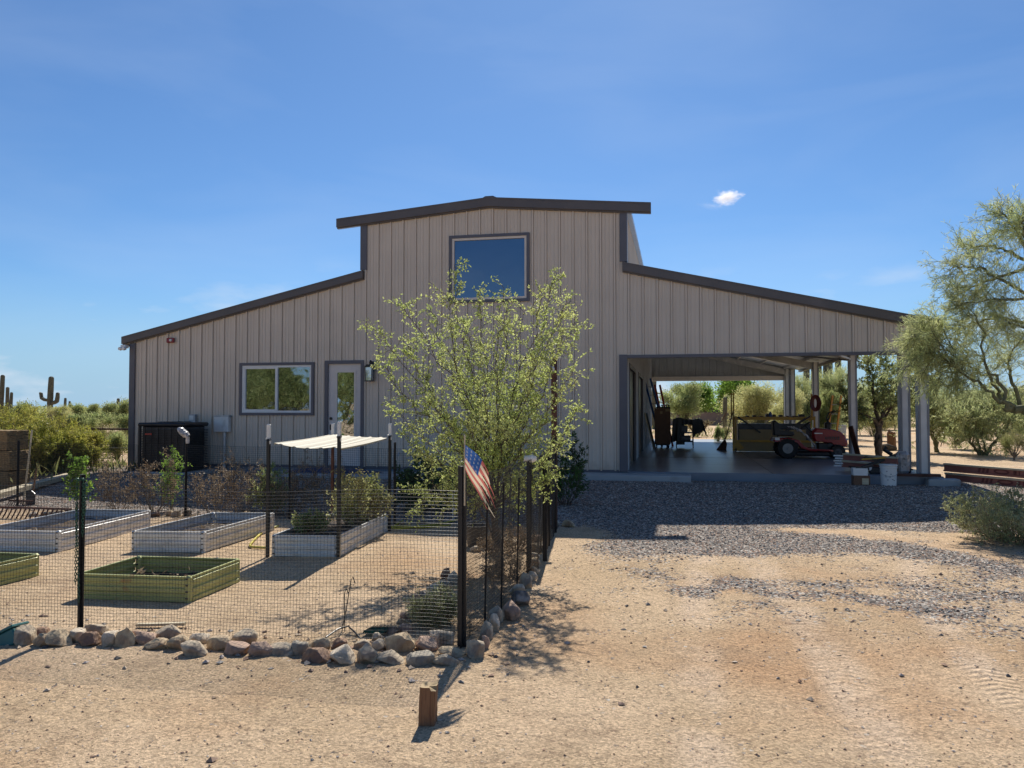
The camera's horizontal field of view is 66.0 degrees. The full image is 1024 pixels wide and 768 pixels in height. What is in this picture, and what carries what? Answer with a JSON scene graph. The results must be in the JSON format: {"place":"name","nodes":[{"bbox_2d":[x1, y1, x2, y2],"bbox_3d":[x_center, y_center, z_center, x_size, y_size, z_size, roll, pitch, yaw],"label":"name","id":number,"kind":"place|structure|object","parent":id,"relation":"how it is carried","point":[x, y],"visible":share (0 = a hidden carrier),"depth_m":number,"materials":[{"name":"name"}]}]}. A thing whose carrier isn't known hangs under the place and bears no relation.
{"place":"outdoors","nodes":[
{"label":"outdoors","id":0,"kind":"place"},
{"bbox_2d":[262,469,535,480],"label":"patio","id":1,"kind":"structure","parent":0,"point":[383,476],"depth_m":17.21,"materials":[{"name":"concrete"}]},
{"bbox_2d":[0,417,1023,767],"bbox_3d":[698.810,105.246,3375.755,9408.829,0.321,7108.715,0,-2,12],"label":"ground","id":2,"kind":"structure","parent":0,"point":[610,727],"depth_m":5.59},
{"bbox_2d":[0,621,28,645],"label":"utility box","id":3,"kind":"object","parent":2,"relation":"on","point":[6,635],"visible":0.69,"depth_m":5.89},
{"bbox_2d":[0,470,29,489],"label":"hay bale","id":4,"kind":"object","parent":2,"relation":"on","point":[21,476],"visible":0.45,"depth_m":16.27},
{"bbox_2d":[0,450,30,470],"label":"hay bale","id":5,"kind":"object","parent":4,"relation":"on","point":[10,459],"visible":0.68,"depth_m":16.22},
{"bbox_2d":[0,430,28,449],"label":"hay bale","id":6,"kind":"object","parent":5,"relation":"on","point":[7,437],"visible":0.95,"depth_m":16.34},
{"bbox_2d":[0,552,38,585],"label":"raised bed","id":7,"kind":"object","parent":2,"relation":"on","point":[16,563],"visible":0.77,"depth_m":8.15,"materials":[{"name":"green metal"}]},
{"bbox_2d":[13,624,36,645],"bbox_3d":[-3.692,1.915,5.972,0.153,0.175,0.186,0,-2,-8],"label":"rock","id":8,"kind":"object","parent":2,"relation":"on","point":[25,634],"visible":0.79,"depth_m":5.91,"materials":[{"name":"grey stone"}]},
{"bbox_2d":[0,400,62,456],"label":"creosote bush","id":9,"kind":"object","parent":2,"relation":"on","point":[26,414],"visible":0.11,"depth_m":19.43,"materials":[{"name":"green plant"}]},
{"bbox_2d":[0,473,69,497],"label":"timber kerb","id":10,"kind":"structure","parent":2,"relation":"on","point":[8,491],"depth_m":16.24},
{"bbox_2d":[0,506,71,518],"bbox_3d":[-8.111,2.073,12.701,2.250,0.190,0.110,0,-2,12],"label":"raised garden bed","id":11,"kind":"object","parent":2,"relation":"on","point":[38,508],"visible":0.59,"depth_m":12.62,"materials":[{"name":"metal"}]},
{"bbox_2d":[0,406,95,474],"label":"creosote bush","id":12,"kind":"object","parent":2,"relation":"on","point":[43,440],"visible":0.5,"depth_m":18.36,"materials":[{"name":"green plant"}]},
{"bbox_2d":[39,376,59,423],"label":"saguaro","id":13,"kind":"object","parent":2,"relation":"on","point":[50,396],"visible":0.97,"depth_m":68.84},
{"bbox_2d":[45,628,72,646],"bbox_3d":[-3.403,1.916,5.905,0.185,0.144,0.174,-2,-2,44],"label":"rock","id":14,"kind":"object","parent":2,"relation":"on","point":[60,637],"visible":0.94,"depth_m":5.89,"materials":[{"name":"beige stone"}]},
{"bbox_2d":[0,509,150,551],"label":"raised bed","id":15,"kind":"object","parent":2,"relation":"on","point":[60,534],"visible":0.67,"depth_m":10.59,"materials":[{"name":"paint"}]},
{"bbox_2d":[43,416,110,471],"bbox_3d":[-10.685,1.536,19.115,1.764,1.522,1.761,1,-2,-29],"label":"creosote bush","id":16,"kind":"object","parent":2,"relation":"on","point":[93,436],"visible":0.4,"depth_m":18.98,"materials":[{"name":"green plant"}]},
{"bbox_2d":[62,452,98,508],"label":"green vine","id":17,"kind":"object","parent":2,"relation":"on","point":[80,465],"visible":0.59,"depth_m":13.84,"materials":[{"name":"green plant"}]},
{"bbox_2d":[59,412,101,431],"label":"desert bush","id":18,"kind":"object","parent":2,"relation":"on","point":[82,419],"visible":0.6,"depth_m":41.82,"materials":[{"name":"green plant"}]},
{"bbox_2d":[78,631,100,646],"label":"rock","id":19,"kind":"object","parent":2,"relation":"on","point":[87,638],"visible":0.81,"depth_m":5.88,"materials":[{"name":"brown stone"}]},
{"bbox_2d":[86,461,142,509],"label":"dry vine","id":20,"kind":"object","parent":2,"relation":"on","point":[116,486],"visible":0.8,"depth_m":13.57,"materials":[{"name":"brown plant"}]},
{"bbox_2d":[104,427,127,462],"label":"desert bush","id":21,"kind":"object","parent":2,"relation":"on","point":[120,440],"visible":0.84,"depth_m":21.18,"materials":[{"name":"green plant"}]},
{"bbox_2d":[114,627,135,647],"bbox_3d":[-2.893,1.916,5.917,0.133,0.182,0.166,0,-2,12],"label":"rock","id":22,"kind":"object","parent":2,"relation":"on","point":[125,637],"visible":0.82,"depth_m":5.88,"materials":[{"name":"beige stone"}]},
{"bbox_2d":[130,446,184,512],"bbox_3d":[-6.106,1.637,13.541,1.168,1.152,0.752,0,-2,12],"label":"dry vine","id":23,"kind":"object","parent":2,"relation":"on","point":[144,481],"visible":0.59,"depth_m":13.49,"materials":[{"name":"brown plant"}]},
{"bbox_2d":[77,556,239,602],"bbox_3d":[-3.408,1.901,7.701,1.195,0.257,0.992,0,-2,12],"label":"raised bed","id":24,"kind":"object","parent":2,"relation":"on","point":[139,589],"visible":0.7,"depth_m":7.33,"materials":[{"name":"green metal"}]},
{"bbox_2d":[155,624,180,638],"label":"rock","id":25,"kind":"object","parent":2,"relation":"on","point":[170,631],"visible":0.66,"depth_m":6.06,"materials":[{"name":"grey stone"}]},
{"bbox_2d":[151,445,191,509],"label":"green vine","id":26,"kind":"object","parent":2,"relation":"on","point":[175,458],"visible":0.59,"depth_m":13.64,"materials":[{"name":"green plant"}]},
{"bbox_2d":[128,469,217,475],"bbox_3d":[-7.933,2.208,18.488,1.500,0.366,1.270,0,-2,12],"label":"equipment pad","id":27,"kind":"object","parent":2,"relation":"on","point":[194,471],"visible":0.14,"depth_m":18.13,"materials":[{"name":"concrete"}]},
{"bbox_2d":[138,421,208,471],"bbox_3d":[-7.939,1.452,18.480,1.230,1.136,0.965,0,-2,12],"label":"air conditioner","id":28,"kind":"object","parent":27,"relation":"on","point":[151,435],"visible":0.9,"depth_m":18.12,"materials":[{"name":"metal"}]},
{"bbox_2d":[180,640,207,656],"bbox_3d":[-2.278,1.912,5.681,0.204,0.130,0.181,0,-2,12],"label":"rock","id":29,"kind":"object","parent":2,"relation":"on","point":[192,648],"visible":0.91,"depth_m":5.61,"materials":[{"name":"grey stone"}]},
{"bbox_2d":[131,512,273,552],"bbox_3d":[-4.071,1.977,10.572,0.955,0.282,1.934,0,-2,12],"label":"raised bed","id":30,"kind":"object","parent":2,"relation":"on","point":[182,532],"visible":0.81,"depth_m":10.16,"materials":[{"name":"paint"}]},
{"bbox_2d":[206,635,229,650],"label":"rock","id":31,"kind":"object","parent":2,"relation":"on","point":[217,643],"visible":0.75,"depth_m":5.77,"materials":[{"name":"beige stone"}]},
{"bbox_2d":[187,463,248,514],"bbox_3d":[-5.033,1.767,13.224,1.041,0.889,0.720,0,-2,12],"label":"dry vine","id":32,"kind":"object","parent":2,"relation":"on","point":[209,493],"visible":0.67,"depth_m":13.20,"materials":[{"name":"brown plant"}]},
{"bbox_2d":[224,640,249,655],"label":"rock","id":33,"kind":"object","parent":2,"relation":"on","point":[232,648],"visible":0.87,"depth_m":5.66,"materials":[{"name":"pink stone"}]},
{"bbox_2d":[213,445,272,511],"bbox_3d":[-4.429,1.663,13.101,1.026,1.271,0.797,-2,-2,42],"label":"dry vine","id":34,"kind":"object","parent":2,"relation":"on","point":[243,492],"visible":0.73,"depth_m":13.08,"materials":[{"name":"brown plant"}]},
{"bbox_2d":[231,628,257,643],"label":"rock","id":35,"kind":"object","parent":2,"relation":"on","point":[249,635],"visible":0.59,"depth_m":5.89,"materials":[{"name":"grey stone"}]},
{"bbox_2d":[247,641,272,656],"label":"rock","id":36,"kind":"object","parent":2,"relation":"on","point":[259,649],"visible":0.78,"depth_m":5.63,"materials":[{"name":"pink stone"}]},
{"bbox_2d":[0,613,531,684],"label":"border rubble","id":37,"kind":"object","parent":2,"relation":"on","point":[306,662],"visible":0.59,"depth_m":5.58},
{"bbox_2d":[246,461,291,512],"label":"green vine","id":38,"kind":"object","parent":2,"relation":"on","point":[273,478],"visible":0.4,"depth_m":13.26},
{"bbox_2d":[0,438,556,647],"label":"garden fence","id":39,"kind":"object","parent":2,"relation":"on","point":[548,516],"visible":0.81,"depth_m":6.36,"materials":[{"name":"metal"}]},
{"bbox_2d":[74,478,86,601],"bbox_3d":[-3.477,1.252,6.331,0.109,0.995,0.031,0,-2,12],"label":"chain","id":40,"kind":"object","parent":39,"relation":"hanging from","point":[76,507],"visible":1,"depth_m":6.33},
{"bbox_2d":[464,435,494,515],"bbox_3d":[-0.240,0.678,5.797,0.251,0.596,0.054,0,-2,13],"label":"flag","id":41,"kind":"object","parent":39,"relation":"attached to","point":[474,464],"visible":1,"depth_m":5.81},
{"bbox_2d":[270,642,293,656],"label":"rock","id":42,"kind":"object","parent":2,"relation":"on","point":[282,649],"visible":0.72,"depth_m":5.65,"materials":[{"name":"grey stone"}]},
{"bbox_2d":[260,465,313,515],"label":"dry vine","id":43,"kind":"object","parent":2,"relation":"on","point":[282,488],"visible":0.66,"depth_m":12.92,"materials":[{"name":"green plant"}]},
{"bbox_2d":[301,647,332,663],"bbox_3d":[-1.365,1.923,5.561,0.223,0.128,0.174,0,-2,12],"label":"rock","id":44,"kind":"object","parent":2,"relation":"on","point":[317,655],"visible":0.85,"depth_m":5.51,"materials":[{"name":"brown stone"}]},
{"bbox_2d":[298,449,351,514],"bbox_3d":[-3.130,1.630,12.851,1.100,1.125,0.629,0,-2,12],"label":"dry vine","id":45,"kind":"object","parent":2,"relation":"on","point":[311,478],"visible":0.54,"depth_m":12.82,"materials":[{"name":"brown plant"}]},
{"bbox_2d":[265,421,391,556],"bbox_3d":[-2.344,1.335,10.423,0.930,1.715,2.208,0,-2,8],"label":"shade canopy","id":46,"kind":"object","parent":2,"relation":"on","point":[339,441],"visible":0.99,"depth_m":9.73,"materials":[{"name":"white fabric"}]},
{"bbox_2d":[272,513,386,556],"bbox_3d":[-2.325,1.947,10.380,0.846,0.330,2.056,0,-2,8],"label":"raised bed","id":47,"kind":"object","parent":2,"relation":"on","point":[350,537],"visible":0.69,"depth_m":9.45,"materials":[{"name":"paint"}]},
{"bbox_2d":[291,507,331,533],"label":"vegetable plant","id":48,"kind":"object","parent":47,"relation":"on","point":[305,518],"visible":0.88,"depth_m":9.98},
{"bbox_2d":[323,466,378,524],"bbox_3d":[-2.210,1.526,10.685,0.740,0.838,0.658,1,-2,-33],"label":"vegetable plant","id":49,"kind":"object","parent":47,"relation":"on","point":[349,502],"visible":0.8,"depth_m":10.62,"materials":[{"name":"green plant"}]},
{"bbox_2d":[348,468,396,521],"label":"vegetable plant","id":50,"kind":"object","parent":47,"relation":"on","point":[377,505],"visible":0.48,"depth_m":11.03,"materials":[{"name":"green plant"}]},
{"bbox_2d":[330,644,355,664],"bbox_3d":[-1.187,1.903,5.513,0.187,0.142,0.164,0,-2,12],"label":"rock","id":51,"kind":"object","parent":2,"relation":"on","point":[343,654],"visible":0.93,"depth_m":5.48,"materials":[{"name":"stone"}]},
{"bbox_2d":[356,643,377,662],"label":"rock","id":52,"kind":"object","parent":2,"relation":"on","point":[367,653],"visible":0.87,"depth_m":5.47,"materials":[{"name":"grey stone"}]},
{"bbox_2d":[376,649,403,664],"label":"rock","id":53,"kind":"object","parent":2,"relation":"on","point":[391,657],"visible":0.81,"depth_m":5.47,"materials":[{"name":"grey stone"}]},
{"bbox_2d":[384,631,415,652],"bbox_3d":[-0.827,1.918,5.797,0.229,0.177,0.187,0,-2,-13],"label":"rock","id":54,"kind":"object","parent":2,"relation":"on","point":[400,642],"visible":0.86,"depth_m":5.73,"materials":[{"name":"beige stone"}]},
{"bbox_2d":[406,650,434,666],"bbox_3d":[-0.636,1.920,5.470,0.201,0.120,0.170,0,-2,12],"label":"rock","id":55,"kind":"object","parent":2,"relation":"on","point":[420,658],"visible":0.88,"depth_m":5.43,"materials":[{"name":"stone"}]},
{"bbox_2d":[415,636,437,651],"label":"rock","id":56,"kind":"object","parent":2,"relation":"on","point":[429,643],"visible":0.83,"depth_m":5.76,"materials":[{"name":"pink stone"}]},
{"bbox_2d":[418,681,438,725],"bbox_3d":[-0.471,1.823,4.433,0.100,0.272,0.092,0,-2,5],"label":"wooden post","id":57,"kind":"object","parent":2,"relation":"on","point":[428,696],"visible":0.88,"depth_m":4.39,"materials":[{"name":"brown wood"}]},
{"bbox_2d":[402,581,456,629],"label":"weed clump","id":58,"kind":"object","parent":2,"relation":"on","point":[437,611],"visible":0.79,"depth_m":6.39,"materials":[{"name":"green plant"}]},
{"bbox_2d":[392,454,467,513],"bbox_3d":[-1.437,1.731,13.494,1.440,1.097,1.337,-1,-2,36],"label":"citrus shrub","id":59,"kind":"object","parent":2,"relation":"on","point":[410,478],"visible":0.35,"depth_m":13.20,"materials":[{"name":"green plant"}]},
{"bbox_2d":[429,630,454,644],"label":"rock","id":60,"kind":"object","parent":2,"relation":"on","point":[437,637],"visible":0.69,"depth_m":5.91,"materials":[{"name":"stone"}]},
{"bbox_2d":[466,639,484,658],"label":"rock","id":61,"kind":"object","parent":2,"relation":"on","point":[475,649],"visible":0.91,"depth_m":5.58,"materials":[{"name":"grey stone"}]},
{"bbox_2d":[357,256,594,567],"bbox_3d":[-0.500,0.338,8.896,2.941,3.558,2.201,0,-2,12],"label":"leafy tree","id":62,"kind":"object","parent":2,"relation":"on","point":[498,452],"visible":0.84,"depth_m":8.66,"materials":[{"name":"green plant"}]},
{"bbox_2d":[480,543,533,580],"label":"dry weed","id":63,"kind":"object","parent":2,"relation":"on","point":[498,569],"visible":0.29,"depth_m":8.20,"materials":[{"name":"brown plant"}]},
{"bbox_2d":[0,472,1023,642],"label":"gravel","id":64,"kind":"structure","parent":2,"relation":"on","point":[812,538],"depth_m":11.78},
{"bbox_2d":[0,519,1023,767],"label":"pebbles","id":65,"kind":"object","parent":2,"relation":"on","point":[532,667],"visible":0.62,"depth_m":5.30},
{"bbox_2d":[503,599,520,620],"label":"rock","id":66,"kind":"object","parent":2,"relation":"on","point":[512,610],"visible":0.98,"depth_m":6.59,"materials":[{"name":"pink stone"}]},
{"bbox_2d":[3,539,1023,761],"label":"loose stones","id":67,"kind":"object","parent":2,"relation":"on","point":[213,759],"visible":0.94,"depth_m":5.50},
{"bbox_2d":[121,196,943,484],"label":"barn","id":68,"kind":"structure","parent":2,"relation":"on","point":[288,365],"depth_m":18.08,"materials":[{"name":"metal"}]},
{"bbox_2d":[213,415,231,470],"bbox_3d":[-6.972,1.430,18.959,0.410,1.350,0.145,0,-2,12],"label":"electrical box","id":69,"kind":"object","parent":68,"relation":"attached to","point":[222,423],"visible":0.94,"depth_m":18.92,"materials":[{"name":"paint"}]},
{"bbox_2d":[239,362,314,415],"bbox_3d":[-5.614,0.120,18.822,1.930,1.260,0.100,0,-2,12],"label":"window","id":70,"kind":"structure","parent":68,"relation":"in","point":[283,388],"depth_m":18.80,"materials":[{"name":"white paint"}]},
{"bbox_2d":[328,364,360,465],"bbox_3d":[-3.918,0.733,18.438,0.820,2.410,0.116,0,-2,12],"label":"door","id":71,"kind":"structure","parent":68,"relation":"in","point":[344,379],"depth_m":18.46,"materials":[{"name":"paint"}]},
{"bbox_2d":[449,232,529,302],"bbox_3d":[-0.516,-2.619,17.848,1.865,1.545,0.100,0,-2,12],"label":"window","id":72,"kind":"structure","parent":68,"relation":"in","point":[504,255],"depth_m":17.84,"materials":[{"name":"glass"}]},
{"bbox_2d":[629,363,635,468],"bbox_3d":[2.921,0.766,19.330,0.110,2.400,2.900,0,-2,12],"label":"door frame","id":73,"kind":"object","parent":68,"relation":"in","point":[632,455],"depth_m":19.89,"materials":[{"name":"metal"}]},
{"bbox_2d":[638,372,643,452],"bbox_3d":[3.855,0.904,23.832,0.110,2.400,3.100,0,-2,12],"label":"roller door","id":74,"kind":"structure","parent":68,"relation":"in","point":[640,381],"depth_m":24.73,"materials":[{"name":"metal"}]},
{"bbox_2d":[654,408,670,447],"bbox_3d":[5.254,1.526,27.479,0.540,1.379,0.556,0,-2,12],"label":"tall box","id":75,"kind":"object","parent":68,"relation":"on","point":[662,426],"visible":0.98,"depth_m":27.21,"materials":[{"name":"wood"}]},
{"bbox_2d":[731,393,815,451],"bbox_3d":[8.316,1.206,25.213,2.500,1.878,0.985,0,-2,12],"label":"scaffold","id":76,"kind":"object","parent":68,"relation":"on","point":[752,445],"visible":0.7,"depth_m":24.91,"materials":[{"name":"metal"}]},
{"bbox_2d":[739,429,805,439],"bbox_3d":[8.200,1.602,24.817,2.010,0.335,0.025,0,-2,12],"label":"plywood board","id":77,"kind":"object","parent":76,"relation":"on","point":[752,434],"visible":0.64,"depth_m":24.87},
{"bbox_2d":[770,420,847,458],"bbox_3d":[8.194,1.526,21.787,1.970,1.050,1.001,0,-2,12],"label":"riding mower","id":78,"kind":"object","parent":68,"relation":"on","point":[830,443],"visible":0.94,"depth_m":21.44,"materials":[{"name":"metal"}]},
{"bbox_2d":[861,446,896,473],"bbox_3d":[7.709,1.588,16.532,0.737,0.584,0.282,0,-2,12],"label":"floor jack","id":79,"kind":"object","parent":68,"relation":"on","point":[873,470],"visible":0.56,"depth_m":16.50,"materials":[{"name":"black metal"}]},
{"bbox_2d":[896,451,909,472],"bbox_3d":[8.126,1.637,16.409,0.260,0.480,0.250,0,-2,12],"label":"cement bag","id":80,"kind":"object","parent":68,"relation":"on","point":[903,466],"visible":0.82,"depth_m":16.30,"materials":[{"name":"paper"}]},
{"bbox_2d":[548,356,560,528],"bbox_3d":[0.620,0.883,11.570,0.165,2.689,0.215,0,-2,12],"label":"camera pole","id":81,"kind":"object","parent":2,"relation":"on","point":[553,379],"visible":0.27,"depth_m":11.61,"materials":[{"name":"metal"}]},
{"bbox_2d":[547,420,589,505],"bbox_3d":[0.927,1.388,13.865,0.938,1.522,0.949,0,-2,12],"label":"dark shrub","id":82,"kind":"object","parent":2,"relation":"on","point":[576,469],"visible":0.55,"depth_m":13.80,"materials":[{"name":"green plant"}]},
{"bbox_2d":[563,472,690,482],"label":"walkway","id":83,"kind":"structure","parent":2,"relation":"on","point":[597,476],"depth_m":16.48,"materials":[{"name":"concrete"}]},
{"bbox_2d":[657,381,707,422],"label":"desert tree","id":84,"kind":"object","parent":2,"relation":"on","point":[684,402],"visible":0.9,"depth_m":59.96,"materials":[{"name":"green plant"}]},
{"bbox_2d":[694,381,717,412],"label":"desert tree","id":85,"kind":"object","parent":2,"relation":"on","point":[708,395],"visible":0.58,"depth_m":72.32,"materials":[{"name":"green plant"}]},
{"bbox_2d":[710,381,776,422],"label":"desert tree","id":86,"kind":"object","parent":2,"relation":"on","point":[726,388],"visible":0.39,"depth_m":67.06,"materials":[{"name":"green plant"}]},
{"bbox_2d":[713,380,807,425],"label":"palo verde tree","id":87,"kind":"object","parent":2,"relation":"on","point":[757,402],"visible":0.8,"depth_m":41.55,"materials":[{"name":"green plant"}]},
{"bbox_2d":[671,413,889,425],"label":"block wall","id":88,"kind":"structure","parent":2,"relation":"on","point":[704,417],"depth_m":68.16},
{"bbox_2d":[767,386,807,422],"bbox_3d":[12.680,1.429,35.770,1.822,2.732,2.941,-1,-2,33],"label":"palo verde tree","id":89,"kind":"object","parent":2,"relation":"on","point":[780,407],"visible":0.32,"depth_m":35.30,"materials":[{"name":"green plant"}]},
{"bbox_2d":[795,372,822,423],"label":"palo verde tree","id":90,"kind":"object","parent":2,"relation":"on","point":[802,383],"visible":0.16,"depth_m":42.98,"materials":[{"name":"green plant"}]},
{"bbox_2d":[798,387,844,429],"bbox_3d":[12.046,1.392,30.884,1.984,2.584,1.288,-1,-2,36],"label":"desert tree","id":91,"kind":"object","parent":2,"relation":"on","point":[825,405],"visible":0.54,"depth_m":30.46,"materials":[{"name":"green plant"}]},
{"bbox_2d":[804,361,858,435],"bbox_3d":[13.441,0.860,33.407,2.403,3.836,2.277,-1,-2,39],"label":"palo verde tree","id":92,"kind":"object","parent":2,"relation":"on","point":[834,378],"visible":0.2,"depth_m":33.10,"materials":[{"name":"green plant"}]},
{"bbox_2d":[845,404,897,437],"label":"desert bush","id":93,"kind":"object","parent":2,"relation":"on","point":[885,424],"visible":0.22,"depth_m":35.99,"materials":[{"name":"green plant"}]},
{"bbox_2d":[821,355,937,455],"bbox_3d":[11.053,0.357,23.062,3.210,4.103,2.857,1,-2,-38],"label":"mesquite tree","id":94,"kind":"object","parent":2,"relation":"on","point":[878,399],"visible":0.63,"depth_m":23.10,"materials":[{"name":"green plant"}]},
{"bbox_2d":[879,464,897,485],"bbox_3d":[7.319,1.789,15.320,0.330,0.451,0.328,0,-2,12],"label":"white bucket","id":95,"kind":"object","parent":2,"relation":"on","point":[888,474],"visible":0.96,"depth_m":15.20,"materials":[{"name":"paint"}]},
{"bbox_2d":[892,373,982,451],"bbox_3d":[14.685,0.972,26.624,3.380,3.107,3.007,0,-2,12],"label":"palo verde tree","id":96,"kind":"object","parent":2,"relation":"on","point":[939,423],"visible":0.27,"depth_m":26.57,"materials":[{"name":"green plant"}]},
{"bbox_2d":[925,478,960,486],"bbox_3d":[8.569,2.094,15.672,0.580,0.420,0.276,0,-2,12],"label":"footing","id":97,"kind":"object","parent":2,"relation":"on","point":[942,482],"visible":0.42,"depth_m":15.56,"materials":[{"name":"concrete"}]},
{"bbox_2d":[870,183,1023,414],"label":"palo verde tree","id":98,"kind":"object","parent":2,"relation":"on","point":[921,347],"visible":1,"depth_m":12.37,"materials":[{"name":"green plant"}]},
{"bbox_2d":[929,377,1023,455],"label":"palo verde tree","id":99,"kind":"object","parent":2,"relation":"on","point":[977,419],"visible":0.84,"depth_m":24.66,"materials":[{"name":"green plant"}]},
{"bbox_2d":[940,482,1023,545],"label":"brittlebush","id":100,"kind":"object","parent":2,"relation":"on","point":[990,513],"visible":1,"depth_m":10.45,"materials":[{"name":"green plant"}]},
{"bbox_2d":[944,472,1023,487],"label":"engineered joist","id":101,"kind":"object","parent":2,"relation":"on","point":[1002,481],"visible":0.92,"depth_m":15.53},
{"bbox_2d":[943,463,1023,477],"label":"engineered joist","id":102,"kind":"object","parent":101,"relation":"on","point":[988,470],"visible":1,"depth_m":15.59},
{"bbox_2d":[995,425,1023,459],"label":"desert bush","id":103,"kind":"object","parent":2,"relation":"on","point":[1016,440],"visible":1,"depth_m":22.70,"materials":[{"name":"green plant"}]},
{"bbox_2d":[0,0,1023,407],"label":"sky","id":104,"kind":"structure","parent":0,"point":[162,162],"materials":[{"name":"blue"}]},
{"bbox_2d":[10,421,1023,482],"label":"desert grass","id":105,"kind":"structure","parent":0,"point":[56,466],"depth_m":18.73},
{"bbox_2d":[671,417,706,447],"bbox_3d":[6.167,1.688,27.445,1.220,1.051,0.600,0,-2,12],"label":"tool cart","id":106,"kind":"object","parent":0,"point":[679,431],"visible":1,"depth_m":27.23,"materials":[{"name":"black metal"}]},
{"bbox_3d":[7.607,1.840,17.037,0.560,0.109,0.360,0,-2,12],"label":"dolly","id":107,"kind":"object","parent":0,"visible":0},
{"bbox_2d":[841,460,884,467],"bbox_3d":[7.601,1.744,16.821,0.070,0.155,1.344,1,-2,-27],"label":"wooden board","id":108,"kind":"object","parent":107,"relation":"on","point":[846,463],"visible":0.5,"depth_m":17.09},
{"bbox_2d":[842,453,898,463],"bbox_3d":[7.631,1.589,16.820,0.070,0.155,1.344,1,-2,-27],"label":"wooden board","id":109,"kind":"object","parent":108,"relation":"on","point":[859,457],"visible":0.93,"depth_m":16.84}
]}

